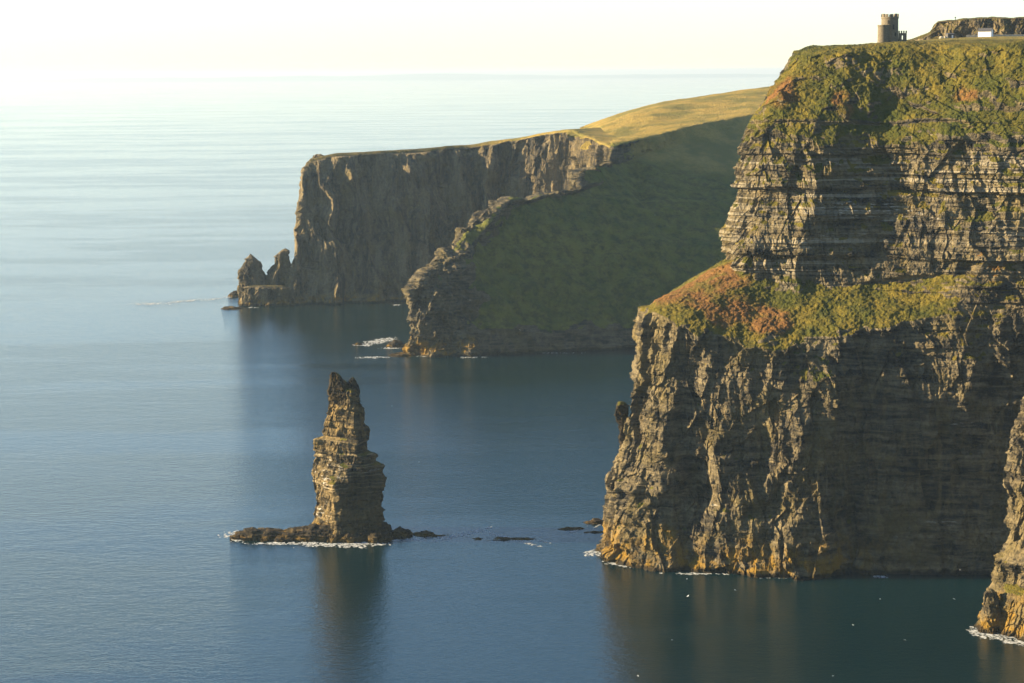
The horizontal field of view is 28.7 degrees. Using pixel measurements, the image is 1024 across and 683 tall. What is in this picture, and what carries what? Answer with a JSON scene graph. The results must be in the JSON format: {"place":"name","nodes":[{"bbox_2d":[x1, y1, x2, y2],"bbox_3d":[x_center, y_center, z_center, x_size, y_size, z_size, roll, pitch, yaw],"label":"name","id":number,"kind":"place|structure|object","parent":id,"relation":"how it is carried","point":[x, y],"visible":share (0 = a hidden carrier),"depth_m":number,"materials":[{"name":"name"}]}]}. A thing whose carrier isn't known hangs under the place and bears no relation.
{"place":"outdoors","nodes":[
{"label":"outdoors","id":0,"kind":"place"},
{"bbox_2d":[0,73,778,82],"bbox_3d":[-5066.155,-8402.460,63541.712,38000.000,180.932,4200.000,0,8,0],"label":"distant hills","id":1,"kind":"structure","parent":0,"point":[416,76],"depth_m":61954.65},
{"bbox_2d":[284,128,616,305],"bbox_3d":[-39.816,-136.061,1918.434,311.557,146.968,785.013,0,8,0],"label":"cliff terrain","id":2,"kind":"structure","parent":0,"point":[375,226],"depth_m":1687.55,"materials":[{"name":"stone"}]},
{"bbox_2d":[0,73,1023,682],"bbox_3d":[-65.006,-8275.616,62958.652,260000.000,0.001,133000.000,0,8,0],"label":"sea","id":3,"kind":"structure","parent":0,"point":[148,453],"depth_m":993.77,"materials":[{"name":"liquid"}]},
{"bbox_2d":[129,296,258,307],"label":"foam","id":4,"kind":"object","parent":3,"relation":"on","point":[173,301],"visible":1,"depth_m":1680.98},
{"bbox_2d":[221,306,245,309],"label":"rock","id":5,"kind":"object","parent":3,"relation":"in","point":[230,308],"visible":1,"depth_m":1637.29,"materials":[{"name":"stone"}]},
{"bbox_2d":[228,291,238,296],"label":"rock","id":6,"kind":"object","parent":3,"relation":"in","point":[233,294],"visible":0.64,"depth_m":1725.42,"materials":[{"name":"brown stone"}]},
{"bbox_2d":[237,254,266,303],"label":"sea stack","id":7,"kind":"object","parent":3,"relation":"in","point":[250,272],"visible":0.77,"depth_m":1668.58,"materials":[{"name":"stone"}]},
{"bbox_2d":[239,285,289,305],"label":"rock","id":8,"kind":"object","parent":3,"relation":"in","point":[265,295],"visible":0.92,"depth_m":1654.69,"materials":[{"name":"brown stone"}]},
{"bbox_2d":[266,248,290,285],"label":"sea stack","id":9,"kind":"object","parent":8,"relation":"on","point":[278,272],"visible":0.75,"depth_m":1669.43,"materials":[{"name":"stone"}]},
{"bbox_2d":[230,372,394,543],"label":"sea stack","id":10,"kind":"object","parent":3,"relation":"in","point":[349,479],"visible":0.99,"depth_m":822.53,"materials":[{"name":"brown stone"}]},
{"bbox_2d":[218,527,542,547],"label":"foam","id":11,"kind":"object","parent":3,"relation":"on","point":[365,543],"visible":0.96,"depth_m":817.48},
{"bbox_2d":[386,340,405,347],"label":"rock","id":12,"kind":"object","parent":3,"relation":"in","point":[395,343],"visible":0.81,"depth_m":1400.50,"materials":[{"name":"stone"}]},
{"bbox_2d":[393,526,412,536],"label":"rock","id":13,"kind":"object","parent":3,"relation":"in","point":[400,531],"visible":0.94,"depth_m":828.39,"materials":[{"name":"grey stone"}]},
{"bbox_2d":[388,352,419,356],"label":"rock","id":14,"kind":"object","parent":3,"relation":"in","point":[400,354],"visible":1,"depth_m":1355.78,"materials":[{"name":"brown stone"}]},
{"bbox_2d":[413,530,448,536],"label":"rock","id":15,"kind":"object","parent":3,"relation":"in","point":[425,533],"visible":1,"depth_m":828.79,"materials":[{"name":"stone"}]},
{"bbox_2d":[354,304,553,358],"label":"foam","id":16,"kind":"object","parent":3,"relation":"on","point":[377,341],"visible":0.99,"depth_m":1420.32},
{"bbox_2d":[471,537,533,540],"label":"rock","id":17,"kind":"object","parent":3,"relation":"in","point":[507,538],"visible":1,"depth_m":821.58,"materials":[{"name":"grey stone"}]},
{"bbox_2d":[558,527,583,530],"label":"rock","id":18,"kind":"object","parent":3,"relation":"in","point":[572,528],"visible":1,"depth_m":838.24,"materials":[{"name":"stone"}]},
{"bbox_2d":[583,518,603,524],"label":"rock","id":19,"kind":"object","parent":3,"relation":"in","point":[596,521],"visible":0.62,"depth_m":848.89,"materials":[{"name":"brown stone"}]},
{"bbox_2d":[584,531,603,533],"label":"rock","id":20,"kind":"object","parent":3,"relation":"in","point":[595,532],"visible":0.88,"depth_m":831.87,"materials":[{"name":"stone"}]},
{"bbox_2d":[570,524,887,577],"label":"foam","id":21,"kind":"object","parent":3,"relation":"on","point":[613,563],"visible":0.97,"depth_m":777.78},
{"bbox_2d":[977,588,1000,633],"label":"boulder","id":22,"kind":"object","parent":3,"relation":"in","point":[990,613],"visible":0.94,"depth_m":679.46,"materials":[{"name":"brown stone"}]},
{"bbox_2d":[966,626,1023,644],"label":"foam","id":23,"kind":"object","parent":3,"relation":"on","point":[991,635],"visible":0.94,"depth_m":675.05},
{"bbox_2d":[0,0,1023,78],"label":"sky","id":24,"kind":"structure","parent":0,"point":[40,39],"materials":[{"name":"white"}]},
{"bbox_2d":[401,86,769,357],"bbox_3d":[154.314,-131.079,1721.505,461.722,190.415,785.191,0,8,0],"label":"spur cliff terrain","id":25,"kind":"structure","parent":0,"point":[595,257],"depth_m":1434.61,"materials":[{"name":"green plant"}]},
{"bbox_2d":[595,36,1023,580],"bbox_3d":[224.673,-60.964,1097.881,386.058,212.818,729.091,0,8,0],"label":"cliff terrain","id":26,"kind":"structure","parent":0,"point":[827,373],"depth_m":770.90,"materials":[{"name":"brown stone"}]},
{"bbox_2d":[614,401,628,447],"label":"rock finger","id":27,"kind":"object","parent":26,"relation":"on","point":[621,412],"visible":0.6,"depth_m":790.32},
{"bbox_2d":[877,14,906,42],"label":"round tower","id":28,"kind":"structure","parent":26,"relation":"on","point":[888,29],"depth_m":852.59,"materials":[{"name":"stone"}]},
{"bbox_2d":[945,33,954,37],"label":"stone hut","id":29,"kind":"object","parent":26,"relation":"on","point":[950,35],"visible":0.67,"depth_m":1056.84,"materials":[{"name":"stone"}]},
{"bbox_2d":[977,28,993,36],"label":"white cottage","id":30,"kind":"structure","parent":26,"relation":"on","point":[985,32],"depth_m":1071.05,"materials":[{"name":"paint"}]},
{"bbox_2d":[966,34,1023,36],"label":"field wall","id":31,"kind":"structure","parent":26,"relation":"on","point":[993,35],"depth_m":1084.24,"materials":[{"name":"stone"}]},
{"bbox_2d":[907,17,1023,40],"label":"scarp terrain","id":32,"kind":"structure","parent":0,"point":[961,27],"depth_m":1141.87,"materials":[{"name":"stone"}]},
{"bbox_2d":[974,397,1023,641],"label":"cliff","id":33,"kind":"structure","parent":0,"point":[1007,580],"depth_m":686.01,"materials":[{"name":"brown stone"}]}
]}

